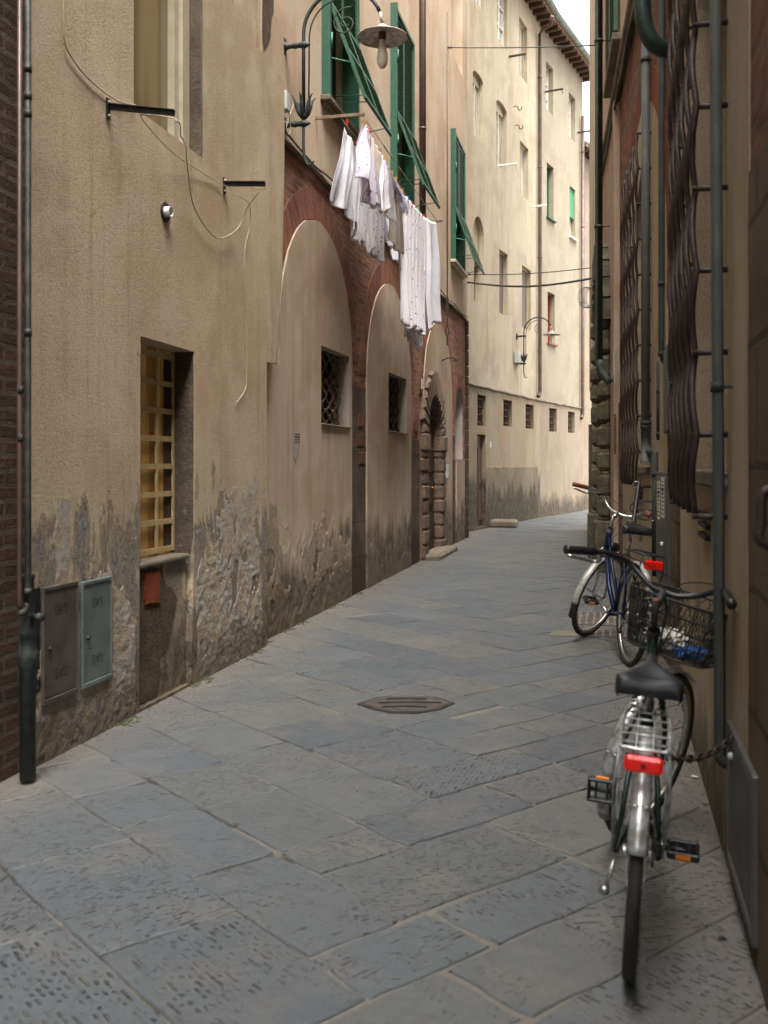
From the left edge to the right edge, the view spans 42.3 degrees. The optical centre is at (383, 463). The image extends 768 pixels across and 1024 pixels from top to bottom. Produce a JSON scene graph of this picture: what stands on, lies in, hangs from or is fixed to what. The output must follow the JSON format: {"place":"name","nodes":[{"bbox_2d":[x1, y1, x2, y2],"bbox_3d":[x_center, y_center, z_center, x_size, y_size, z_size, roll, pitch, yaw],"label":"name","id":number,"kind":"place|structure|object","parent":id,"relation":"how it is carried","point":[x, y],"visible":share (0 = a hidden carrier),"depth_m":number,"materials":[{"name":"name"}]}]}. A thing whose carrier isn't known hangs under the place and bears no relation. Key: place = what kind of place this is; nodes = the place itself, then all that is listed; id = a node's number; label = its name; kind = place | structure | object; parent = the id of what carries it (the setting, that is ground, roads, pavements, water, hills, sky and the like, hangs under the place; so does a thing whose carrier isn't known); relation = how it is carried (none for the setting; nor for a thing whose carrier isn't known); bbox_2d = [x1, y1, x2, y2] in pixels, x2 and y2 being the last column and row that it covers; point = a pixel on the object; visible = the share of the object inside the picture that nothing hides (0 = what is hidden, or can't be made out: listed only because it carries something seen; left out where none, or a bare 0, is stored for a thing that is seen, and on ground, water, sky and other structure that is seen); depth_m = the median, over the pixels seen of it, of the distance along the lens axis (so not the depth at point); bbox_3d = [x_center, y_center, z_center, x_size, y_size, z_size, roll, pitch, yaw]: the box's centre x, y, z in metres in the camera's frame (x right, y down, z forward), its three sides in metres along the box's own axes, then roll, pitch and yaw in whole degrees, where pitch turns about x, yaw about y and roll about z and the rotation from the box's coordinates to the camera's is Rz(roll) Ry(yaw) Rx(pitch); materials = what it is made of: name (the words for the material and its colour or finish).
{"place":"outdoors","nodes":[
{"label":"outdoors","id":0,"kind":"place"},
{"bbox_2d":[0,510,767,1023],"bbox_3d":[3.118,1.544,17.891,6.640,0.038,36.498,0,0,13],"label":"stone paving","id":1,"kind":"structure","parent":0,"point":[94,884],"depth_m":4.01,"materials":[{"name":"grey stone"}]},
{"bbox_2d":[0,0,23,782],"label":"brick house","id":2,"kind":"structure","parent":1,"relation":"on","point":[10,623],"depth_m":4.82,"materials":[{"name":"brown brick"}]},
{"bbox_2d":[17,0,22,609],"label":"drain pipe","id":3,"kind":"object","parent":2,"relation":"attached to","point":[19,308],"visible":0.82,"depth_m":4.65,"materials":[{"name":"metal"}]},
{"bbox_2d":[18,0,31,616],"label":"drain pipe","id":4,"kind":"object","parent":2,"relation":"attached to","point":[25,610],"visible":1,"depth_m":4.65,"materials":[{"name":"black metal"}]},
{"bbox_2d":[17,574,44,781],"bbox_3d":[-1.686,1.020,4.746,0.140,0.980,0.100,0,0,13],"label":"valve pipe","id":5,"kind":"object","parent":1,"relation":"on","point":[27,656],"visible":0.86,"depth_m":4.72,"materials":[{"name":"black metal"}]},
{"bbox_2d":[31,0,283,766],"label":"plaster house","id":6,"kind":"structure","parent":1,"relation":"on","point":[148,465],"depth_m":6.45,"materials":[{"name":"paint"}]},
{"bbox_2d":[41,580,78,705],"bbox_3d":[-1.694,0.930,5.202,0.028,0.600,0.340,0,0,13],"label":"gas meter door","id":7,"kind":"structure","parent":6,"relation":"attached to","point":[60,642],"depth_m":5.18,"materials":[{"name":"black metal"}]},
{"bbox_2d":[80,576,111,689],"bbox_3d":[-1.610,0.938,5.567,0.028,0.585,0.330,0,0,13],"label":"gas meter door","id":8,"kind":"structure","parent":6,"relation":"attached to","point":[96,628],"depth_m":5.55,"materials":[{"name":"black metal"}]},
{"bbox_2d":[106,97,174,119],"bbox_3d":[-1.387,-2.035,5.656,0.423,0.136,0.047,0,0,13],"label":"iron bracket","id":9,"kind":"object","parent":6,"relation":"attached to","point":[110,106],"visible":1,"depth_m":5.66,"materials":[{"name":"metal"}]},
{"bbox_2d":[140,344,173,558],"bbox_3d":[-1.563,-0.088,6.536,0.029,1.436,0.834,0,0,13],"label":"window","id":10,"kind":"structure","parent":6,"relation":"in","point":[156,365],"depth_m":6.67,"materials":[{"name":"yellow wood"}]},
{"bbox_2d":[63,0,258,238],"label":"cable","id":11,"kind":"object","parent":6,"relation":"attached to","point":[87,77],"visible":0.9,"depth_m":5.78,"materials":[{"name":"metal"}]},
{"bbox_2d":[160,201,172,222],"bbox_3d":[-1.401,-1.636,6.437,0.045,0.134,0.134,0,0,13],"label":"vent pipe","id":12,"kind":"object","parent":6,"relation":"attached to","point":[166,210],"visible":1,"depth_m":6.41,"materials":[{"name":"silver metal"}]},
{"bbox_2d":[134,0,202,158],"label":"window","id":13,"kind":"structure","parent":6,"relation":"in","point":[161,27],"depth_m":6.83,"materials":[{"name":"beige paint"}]},
{"bbox_2d":[140,113,250,403],"bbox_3d":[-1.259,-1.269,6.795,0.121,1.608,2.252,0,0,10],"label":"cable","id":14,"kind":"object","parent":6,"relation":"attached to","point":[245,244],"visible":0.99,"depth_m":7.80,"materials":[{"name":"metal"}]},
{"bbox_2d":[223,177,265,193],"bbox_3d":[-1.039,-2.082,7.377,0.331,0.120,0.047,0,0,13],"label":"iron bracket","id":15,"kind":"object","parent":6,"relation":"attached to","point":[244,183],"visible":1,"depth_m":7.38,"materials":[{"name":"metal"}]},
{"bbox_2d":[115,592,362,726],"bbox_3d":[-0.896,1.527,8.819,0.178,0.014,6.214,0,0,12],"label":"moss","id":16,"kind":"object","parent":1,"relation":"on","point":[128,721],"visible":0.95,"depth_m":6.96,"materials":[{"name":"plant"}]},
{"bbox_2d":[262,0,484,639],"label":"arcade house","id":17,"kind":"structure","parent":1,"relation":"on","point":[349,369],"depth_m":11.57,"materials":[{"name":"beige paint"}]},
{"bbox_2d":[284,90,293,134],"bbox_3d":[-0.893,-3.125,8.967,0.104,0.434,0.208,0,0,13],"label":"junction box","id":18,"kind":"object","parent":17,"relation":"attached to","point":[286,102],"visible":0.55,"depth_m":8.90,"materials":[{"name":"grey plastic"}]},
{"bbox_2d":[294,431,299,460],"bbox_3d":[-0.827,-0.172,9.453,0.002,0.291,0.196,0,0,13],"label":"torn notice","id":19,"kind":"object","parent":17,"relation":"attached to","point":[296,441],"visible":1,"depth_m":9.43,"materials":[{"name":"paper"}]},
{"bbox_2d":[283,0,407,164],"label":"street lamp","id":20,"kind":"object","parent":17,"relation":"attached to","point":[382,37],"visible":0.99,"depth_m":9.03,"materials":[{"name":"black metal"}]},
{"bbox_2d":[320,0,391,144],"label":"window","id":21,"kind":"structure","parent":17,"relation":"in","point":[356,75],"depth_m":10.90,"materials":[{"name":"wood"}]},
{"bbox_2d":[284,130,467,317],"bbox_3d":[0.371,-3.005,14.562,0.017,0.060,12.151,0,0,13],"label":"cable","id":22,"kind":"object","parent":17,"relation":"attached to","point":[307,157],"visible":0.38,"depth_m":9.94,"materials":[{"name":"metal"}]},
{"bbox_2d":[315,112,441,221],"bbox_3d":[0.080,-3.372,12.193,0.585,0.325,4.536,0,0,13],"label":"washing line","id":23,"kind":"object","parent":17,"relation":"attached to","point":[341,116],"visible":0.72,"depth_m":10.04,"materials":[{"name":"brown wood"}]},
{"bbox_2d":[330,127,358,222],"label":"trousers","id":24,"kind":"object","parent":23,"relation":"hanging from","point":[345,187],"visible":0.98,"depth_m":10.19,"materials":[{"name":"white fabric"}]},
{"bbox_2d":[350,177,377,256],"bbox_3d":[-0.231,-2.864,10.938,0.117,1.087,1.078,0,0,13],"label":"skirt","id":25,"kind":"object","parent":23,"relation":"hanging from","point":[362,230],"visible":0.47,"depth_m":10.83,"materials":[{"name":"fabric"}]},
{"bbox_2d":[354,125,380,208],"bbox_3d":[-0.162,-3.015,10.094,0.159,0.808,0.692,0,0,13],"label":"towel","id":26,"kind":"object","parent":23,"relation":"hanging from","point":[365,170],"visible":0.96,"depth_m":9.96,"materials":[{"name":"white fabric"}]},
{"bbox_2d":[363,207,383,262],"bbox_3d":[-0.097,-2.892,11.579,0.109,1.016,0.867,0,0,13],"label":"pillowcase","id":27,"kind":"object","parent":23,"relation":"hanging from","point":[377,220],"visible":0.33,"depth_m":11.63,"materials":[{"name":"fabric"}]},
{"bbox_2d":[369,134,388,216],"bbox_3d":[-0.079,-3.029,10.404,0.102,0.693,0.798,0,0,13],"label":"shirt","id":28,"kind":"object","parent":23,"relation":"hanging from","point":[376,157],"visible":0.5,"depth_m":10.40,"materials":[{"name":"beige fabric"}]},
{"bbox_2d":[378,155,396,225],"bbox_3d":[0.024,-2.979,10.805,0.111,0.633,0.708,0,0,13],"label":"shirt","id":29,"kind":"object","parent":23,"relation":"hanging from","point":[384,176],"visible":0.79,"depth_m":10.73,"materials":[{"name":"white fabric"}]},
{"bbox_2d":[383,214,398,262],"bbox_3d":[0.048,-2.926,12.042,0.114,0.832,0.770,0,0,13],"label":"apron","id":30,"kind":"object","parent":23,"relation":"hanging from","point":[394,255],"visible":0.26,"depth_m":12.06,"materials":[{"name":"white fabric"}]},
{"bbox_2d":[388,176,403,256],"bbox_3d":[0.137,-2.874,11.432,0.095,0.834,0.925,0,0,13],"label":"petticoat","id":31,"kind":"object","parent":23,"relation":"hanging from","point":[396,235],"visible":0.59,"depth_m":11.43,"materials":[{"name":"beige fabric"}]},
{"bbox_2d":[399,196,425,335],"bbox_3d":[0.375,-2.450,12.462,0.133,1.652,1.479,0,0,13],"label":"bed sheet","id":32,"kind":"object","parent":23,"relation":"hanging from","point":[412,261],"visible":0.94,"depth_m":12.38,"materials":[{"name":"fabric"}]},
{"bbox_2d":[403,324,422,351],"bbox_3d":[0.382,-2.414,12.943,0.068,1.868,1.152,0,0,14],"label":"bed sheet","id":33,"kind":"object","parent":23,"relation":"hanging from","point":[416,338],"visible":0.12,"depth_m":12.98,"materials":[{"name":"fabric"}]},
{"bbox_2d":[425,218,441,330],"bbox_3d":[0.684,-2.590,13.775,0.148,1.632,1.252,0,0,13],"label":"bed sheet","id":34,"kind":"object","parent":23,"relation":"hanging from","point":[432,301],"visible":0.98,"depth_m":13.77,"materials":[{"name":"white fabric"}]},
{"bbox_2d":[390,2,440,208],"bbox_3d":[0.407,-4.985,14.087,0.583,2.530,1.500,0,0,13],"label":"window","id":35,"kind":"structure","parent":17,"relation":"in","point":[402,57],"depth_m":14.05,"materials":[{"name":"wood"}]},
{"bbox_2d":[419,0,425,217],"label":"drain pipe","id":36,"kind":"object","parent":17,"relation":"attached to","point":[422,128],"visible":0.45,"depth_m":15.40,"materials":[{"name":"brown metal"}]},
{"bbox_2d":[420,370,457,560],"bbox_3d":[0.895,-0.014,16.629,0.403,3.148,2.146,0,0,13],"label":"stone doorway","id":37,"kind":"structure","parent":17,"relation":"attached to","point":[433,442],"depth_m":16.94,"materials":[{"name":"brown stone"}]},
{"bbox_2d":[426,408,433,549],"bbox_3d":[0.744,0.155,16.677,0.060,2.650,1.360,0,0,13],"label":"door","id":38,"kind":"structure","parent":37,"relation":"in","point":[431,453],"depth_m":17.03,"materials":[{"name":"brown wood"}]},
{"bbox_2d":[441,12,456,361],"bbox_3d":[1.152,-4.885,17.497,0.300,6.162,0.068,0,0,-20],"label":"drainpipe","id":39,"kind":"object","parent":17,"relation":"hanging from","point":[447,306],"visible":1,"depth_m":17.47,"materials":[{"name":"metal"}]},
{"bbox_2d":[450,128,484,278],"bbox_3d":[1.576,-4.985,19.174,0.583,2.530,1.620,0,0,13],"label":"window","id":40,"kind":"structure","parent":17,"relation":"in","point":[460,233],"depth_m":19.14,"materials":[{"name":"green paint"}]},
{"bbox_2d":[448,44,594,48],"bbox_3d":[2.542,-7.652,18.173,2.796,0.110,0.044,0,0,-1],"label":"overhead cable","id":41,"kind":"object","parent":17,"relation":"attached to","point":[450,47],"visible":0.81,"depth_m":18.17,"materials":[{"name":"metal"}]},
{"bbox_2d":[7,588,761,1016],"bbox_3d":[0.482,1.526,7.419,3.234,0.007,9.325,0,0,13],"label":"grit","id":42,"kind":"object","parent":1,"relation":"on","point":[675,814],"visible":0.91,"depth_m":4.51,"materials":[{"name":"gravel"}]},
{"bbox_2d":[357,695,454,713],"bbox_3d":[0.145,1.533,6.303,0.514,0.034,0.499,0,0,37],"label":"manhole cover","id":43,"kind":"object","parent":1,"relation":"on","point":[414,703],"visible":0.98,"depth_m":6.29,"materials":[{"name":"metal"}]},
{"bbox_2d":[490,519,517,527],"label":"stone block","id":44,"kind":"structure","parent":1,"relation":"on","point":[503,523],"depth_m":23.79,"materials":[{"name":"beige stone"}]},
{"bbox_2d":[466,0,559,531],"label":"cream house","id":45,"kind":"structure","parent":1,"relation":"on","point":[504,400],"depth_m":25.11,"materials":[{"name":"paint"}]},
{"bbox_2d":[473,74,479,140],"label":"window","id":46,"kind":"structure","parent":45,"relation":"in","point":[476,90],"depth_m":23.41,"materials":[{"name":"beige paint"}]},
{"bbox_2d":[477,435,480,525],"bbox_3d":[2.168,0.388,23.274,0.070,2.153,0.677,0,0,23],"label":"door","id":47,"kind":"structure","parent":45,"relation":"in","point":[478,436],"depth_m":23.38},
{"bbox_2d":[496,102,502,169],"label":"window","id":48,"kind":"structure","parent":45,"relation":"in","point":[499,115],"depth_m":25.15,"materials":[{"name":"beige paint"}]},
{"bbox_2d":[497,0,503,45],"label":"window","id":49,"kind":"structure","parent":45,"relation":"in","point":[500,3],"depth_m":25.23,"materials":[{"name":"white paint"}]},
{"bbox_2d":[499,252,503,314],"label":"window","id":50,"kind":"structure","parent":45,"relation":"in","point":[501,257],"depth_m":25.31,"materials":[{"name":"grey glass"}]},
{"bbox_2d":[503,400,508,425],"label":"window","id":51,"kind":"structure","parent":45,"relation":"in","point":[505,403],"depth_m":25.38,"materials":[{"name":"black metal"}]},
{"bbox_2d":[514,351,520,370],"bbox_3d":[3.501,-2.694,25.958,0.120,0.498,0.253,0,0,23],"label":"junction box","id":52,"kind":"object","parent":45,"relation":"attached to","point":[517,356],"visible":1,"depth_m":25.86,"materials":[{"name":"grey plastic"}]},
{"bbox_2d":[519,22,523,79],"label":"window","id":53,"kind":"structure","parent":45,"relation":"in","point":[521,30],"depth_m":27.07,"materials":[{"name":"beige paint"}]},
{"bbox_2d":[520,145,524,197],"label":"window","id":54,"kind":"structure","parent":45,"relation":"in","point":[522,151],"depth_m":27.17,"materials":[{"name":"beige paint"}]},
{"bbox_2d":[522,268,527,329],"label":"window","id":55,"kind":"structure","parent":45,"relation":"in","point":[524,276],"depth_m":27.36,"materials":[{"name":"beige paint"}]},
{"bbox_2d":[516,317,560,377],"bbox_3d":[4.013,-3.051,25.856,1.161,1.593,0.480,0,0,13],"label":"street lamp","id":56,"kind":"object","parent":45,"relation":"attached to","point":[551,333],"visible":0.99,"depth_m":25.99,"materials":[{"name":"grey metal"}]},
{"bbox_2d":[536,15,553,397],"bbox_3d":[4.513,-7.102,27.444,0.245,10.482,1.404,0,0,-9],"label":"drain pipe","id":57,"kind":"object","parent":45,"relation":"attached to","point":[539,77],"visible":1,"depth_m":28.03,"materials":[{"name":"brown metal"}]},
{"bbox_2d":[539,14,588,517],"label":"yellow house","id":58,"kind":"structure","parent":1,"relation":"on","point":[566,69],"depth_m":30.20,"materials":[{"name":"paint"}]},
{"bbox_2d":[546,168,556,223],"bbox_3d":[4.861,-7.998,29.295,0.260,1.641,0.790,0,0,27],"label":"window","id":59,"kind":"structure","parent":58,"relation":"in","point":[548,217],"depth_m":29.62,"materials":[{"name":"green wood"}]},
{"bbox_2d":[547,295,557,346],"bbox_3d":[4.904,-4.283,29.367,0.442,1.553,0.834,0,0,13],"label":"window","id":60,"kind":"structure","parent":58,"relation":"in","point":[555,345],"depth_m":29.71,"materials":[{"name":"red wood"}]},
{"bbox_2d":[569,188,577,241],"bbox_3d":[5.904,-7.911,31.393,0.280,1.649,0.753,0,0,27],"label":"window","id":61,"kind":"structure","parent":58,"relation":"in","point":[571,191],"depth_m":31.52,"materials":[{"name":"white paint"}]},
{"bbox_2d":[580,115,584,419],"bbox_3d":[6.404,-6.343,32.050,0.162,9.822,0.196,0,0,13],"label":"drain pipe","id":62,"kind":"object","parent":58,"relation":"attached to","point":[582,152],"visible":0.98,"depth_m":32.03,"materials":[{"name":"brown metal"}]},
{"bbox_2d":[583,141,591,509],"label":"narrow house","id":63,"kind":"structure","parent":1,"relation":"on","point":[587,414],"depth_m":33.28,"materials":[{"name":"yellow paint"}]},
{"bbox_2d":[588,0,598,512],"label":"house","id":64,"kind":"structure","parent":1,"relation":"on","point":[591,447],"depth_m":20.61,"materials":[{"name":"paint"}]},
{"bbox_2d":[467,277,591,286],"bbox_3d":[2.805,-3.578,19.309,0.044,0.445,3.446,0,0,-39],"label":"overhead cable","id":65,"kind":"object","parent":64,"relation":"attached to","point":[560,283],"visible":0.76,"depth_m":19.22,"materials":[{"name":"metal"}]},
{"bbox_2d":[467,267,591,274],"bbox_3d":[2.826,-3.776,19.409,0.044,0.382,3.320,0,0,-41],"label":"overhead cable","id":66,"kind":"object","parent":64,"relation":"attached to","point":[528,273],"visible":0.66,"depth_m":19.40,"materials":[{"name":"metal"}]},
{"bbox_2d":[578,287,591,308],"bbox_3d":[3.930,-3.189,19.032,0.420,0.410,0.110,0,0,13],"label":"wire coil","id":67,"kind":"object","parent":64,"relation":"hanging from","point":[589,288],"visible":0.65,"depth_m":19.04,"materials":[{"name":"metal"}]},
{"bbox_2d":[549,611,641,636],"bbox_3d":[2.095,1.528,9.524,0.920,0.001,1.600,0,0,13],"label":"concrete patch","id":68,"kind":"object","parent":1,"relation":"on","point":[567,632],"visible":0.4,"depth_m":9.05,"materials":[{"name":"grey concrete"}]},
{"bbox_2d":[579,629,626,637],"bbox_3d":[1.973,1.526,8.928,0.420,0.014,0.380,0,0,13],"label":"drain grate","id":69,"kind":"object","parent":68,"relation":"on","point":[598,633],"visible":0.61,"depth_m":8.85,"materials":[{"name":"grey metal"}]},
{"bbox_2d":[578,611,623,626],"bbox_3d":[2.137,1.526,9.779,0.440,0.014,0.840,0,0,13],"label":"drain grate","id":70,"kind":"object","parent":1,"relation":"on","point":[610,621],"visible":0.5,"depth_m":9.73,"materials":[{"name":"grey metal"}]},
{"bbox_2d":[599,101,619,583],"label":"salmon house","id":71,"kind":"structure","parent":1,"relation":"on","point":[611,200],"depth_m":12.62,"materials":[{"name":"paint"}]},
{"bbox_2d":[587,241,610,572],"bbox_3d":[3.420,-0.916,15.193,0.500,4.912,2.663,0,0,9],"label":"stone portal","id":72,"kind":"object","parent":71,"relation":"attached to","point":[598,523],"visible":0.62,"depth_m":14.01,"materials":[{"name":"brown stone"}]},
{"bbox_2d":[594,0,612,384],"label":"drain pipe","id":73,"kind":"object","parent":71,"relation":"attached to","point":[606,378],"visible":1,"depth_m":12.79,"materials":[{"name":"black metal"}]},
{"bbox_2d":[568,482,664,666],"bbox_3d":[1.884,0.858,8.065,0.663,1.346,1.894,7,0,-2],"label":"bicycle","id":74,"kind":"object","parent":1,"relation":"on","point":[618,608],"visible":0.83,"depth_m":8.14,"materials":[{"name":"metal"}]},
{"bbox_2d":[631,481,640,521],"bbox_3d":[2.147,0.331,8.450,0.073,0.367,0.347,0,0,17],"label":"bicycle lock","id":75,"kind":"object","parent":74,"relation":"hanging from","point":[636,501],"visible":0.95,"depth_m":8.45,"materials":[{"name":"metal"}]},
{"bbox_2d":[563,545,737,981],"bbox_3d":[0.912,0.931,3.510,0.686,1.196,1.758,4,1,16],"label":"bicycle","id":76,"kind":"object","parent":1,"relation":"on","point":[647,681],"visible":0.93,"depth_m":3.21,"materials":[{"name":"metal"}]},
{"bbox_2d":[634,625,687,649],"bbox_3d":[1.114,0.699,3.990,0.221,0.099,0.163,0,0,13],"label":"crumpled paper","id":77,"kind":"object","parent":76,"relation":"in","point":[672,635],"visible":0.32,"depth_m":3.95,"materials":[{"name":"white paper"}]},
{"bbox_2d":[670,644,707,660],"bbox_3d":[1.213,0.743,3.903,0.155,0.061,0.139,0,0,-16],"label":"plastic bag","id":78,"kind":"object","parent":76,"relation":"in","point":[675,651],"visible":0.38,"depth_m":3.89,"materials":[{"name":"blue plastic"}]},
{"bbox_2d":[665,733,733,762],"bbox_3d":[1.032,0.913,3.200,0.027,0.101,0.650,0,0,37],"label":"chain","id":79,"kind":"object","parent":76,"relation":"attached to","point":[689,758],"visible":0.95,"depth_m":3.18,"materials":[{"name":"brown metal"}]},
{"bbox_2d":[603,0,767,1010],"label":"brick arch house","id":80,"kind":"structure","parent":1,"relation":"on","point":[744,32],"depth_m":3.73,"materials":[{"name":"brown paint"}]},
{"bbox_2d":[613,349,615,383],"bbox_3d":[2.877,-1.220,12.384,0.020,0.420,0.200,0,0,9],"label":"glass sign","id":81,"kind":"object","parent":80,"relation":"attached to","point":[614,366],"visible":1,"depth_m":12.29,"materials":[{"name":"grey glass"}]},
{"bbox_2d":[614,414,615,453],"bbox_3d":[2.882,-0.370,12.383,0.020,0.500,0.140,0,0,9],"label":"brass plate","id":82,"kind":"object","parent":80,"relation":"attached to","point":[614,433],"visible":1,"depth_m":12.32,"materials":[{"name":"metal"}]},
{"bbox_2d":[603,1,633,172],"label":"cable","id":83,"kind":"object","parent":80,"relation":"attached to","point":[622,67],"visible":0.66,"depth_m":11.52,"materials":[{"name":"metal"}]},
{"bbox_2d":[620,131,650,487],"bbox_3d":[2.432,-1.360,9.641,0.148,3.143,1.885,0,0,9],"label":"window cage","id":84,"kind":"object","parent":80,"relation":"attached to","point":[628,432],"depth_m":9.47,"materials":[{"name":"brown metal"}]},
{"bbox_2d":[629,500,651,520],"bbox_3d":[2.245,0.396,8.500,0.278,0.177,0.071,0,0,13],"label":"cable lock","id":85,"kind":"object","parent":80,"relation":"attached to","point":[641,501],"visible":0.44,"depth_m":8.50,"materials":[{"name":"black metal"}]},
{"bbox_2d":[634,466,649,499],"bbox_3d":[2.548,0.183,9.520,0.220,0.315,1.500,0,0,9],"label":"window","id":86,"kind":"structure","parent":80,"relation":"in","point":[645,470],"depth_m":9.16,"materials":[{"name":"glass"}]},
{"bbox_2d":[640,42,652,462],"bbox_3d":[2.357,-1.878,8.603,0.092,3.962,0.323,0,0,-33],"label":"drain pipe","id":87,"kind":"object","parent":80,"relation":"attached to","point":[646,422],"visible":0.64,"depth_m":8.67,"materials":[{"name":"metal"}]},
{"bbox_2d":[634,0,672,58],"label":"drain pipe","id":88,"kind":"object","parent":80,"relation":"attached to","point":[653,42],"visible":0.73,"depth_m":6.92,"materials":[{"name":"green metal"}]},
{"bbox_2d":[651,452,657,575],"bbox_3d":[2.267,0.413,8.194,0.117,1.025,0.065,0,0,13],"label":"drain pipe","id":89,"kind":"object","parent":80,"relation":"attached to","point":[654,463],"visible":0.64,"depth_m":8.18,"materials":[{"name":"metal"}]},
{"bbox_2d":[656,362,659,439],"bbox_3d":[2.262,-0.514,8.096,0.083,0.637,0.045,0,0,13],"label":"drain pipe","id":90,"kind":"object","parent":80,"relation":"attached to","point":[657,400],"visible":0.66,"depth_m":8.08,"materials":[{"name":"metal"}]},
{"bbox_2d":[658,0,664,362],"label":"drain pipe","id":91,"kind":"object","parent":80,"relation":"attached to","point":[661,199],"visible":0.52,"depth_m":7.72,"materials":[{"name":"metal"}]},
{"bbox_2d":[656,472,670,587],"bbox_3d":[2.114,0.480,7.548,0.057,0.840,0.750,0,0,9],"label":"meter door","id":92,"kind":"structure","parent":80,"relation":"attached to","point":[663,526],"depth_m":7.37,"materials":[{"name":"grey metal"}]},
{"bbox_2d":[656,476,666,579],"bbox_3d":[2.101,0.470,7.551,0.030,0.750,0.670,0,0,9],"label":"door","id":93,"kind":"structure","parent":92,"relation":"in","point":[661,525],"depth_m":7.43,"materials":[{"name":"grey metal"}]},
{"bbox_2d":[663,344,669,432],"bbox_3d":[2.105,-0.552,7.382,0.030,0.630,0.420,0,0,13],"label":"wooden board","id":94,"kind":"object","parent":80,"relation":"attached to","point":[666,383],"visible":0.76,"depth_m":7.28,"materials":[{"name":"wood"}]},
{"bbox_2d":[667,0,727,519],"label":"window cage","id":95,"kind":"object","parent":80,"relation":"attached to","point":[685,434],"depth_m":4.34,"materials":[{"name":"brown metal"}]},
{"bbox_2d":[695,469,727,540],"bbox_3d":[1.525,0.183,4.436,0.220,0.315,1.470,0,0,13],"label":"window","id":96,"kind":"structure","parent":80,"relation":"in","point":[703,477],"depth_m":4.38,"materials":[{"name":"glass"}]},
{"bbox_2d":[709,0,732,768],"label":"drain pipe","id":97,"kind":"object","parent":80,"relation":"attached to","point":[717,386],"visible":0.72,"depth_m":3.60,"materials":[{"name":"metal"}]},
{"bbox_2d":[726,720,757,947],"bbox_3d":[1.177,1.185,3.280,0.031,0.510,0.680,0,0,13],"label":"meter door","id":98,"kind":"structure","parent":80,"relation":"attached to","point":[742,817],"depth_m":3.20,"materials":[{"name":"metal"}]},
{"bbox_2d":[728,743,750,920],"bbox_3d":[1.175,1.185,3.280,0.028,0.425,0.605,0,0,13],"label":"door","id":99,"kind":"structure","parent":98,"relation":"in","point":[740,787],"depth_m":3.27,"materials":[{"name":"metal"}]},
{"bbox_2d":[753,485,767,550],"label":"tethering iron","id":100,"kind":"object","parent":80,"relation":"attached to","point":[760,540],"visible":1,"depth_m":2.37,"materials":[{"name":"black metal"}]},
{"bbox_2d":[553,0,588,142],"label":"sky","id":101,"kind":"structure","parent":0,"point":[575,13],"materials":[{"name":"white"}]},
{"bbox_3d":[0.139,-3.275,11.453,0.027,0.085,0.011,0,0,13],"label":"clothes peg","id":102,"kind":"object","parent":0,"visible":0},
{"bbox_2d":[389,170,407,214],"bbox_3d":[0.139,-3.090,11.277,0.094,0.328,0.892,0,0,14],"label":"blouse","id":103,"kind":"object","parent":102,"relation":"hanging from","point":[398,191],"visible":0.92,"depth_m":11.40,"materials":[{"name":"white fabric"}]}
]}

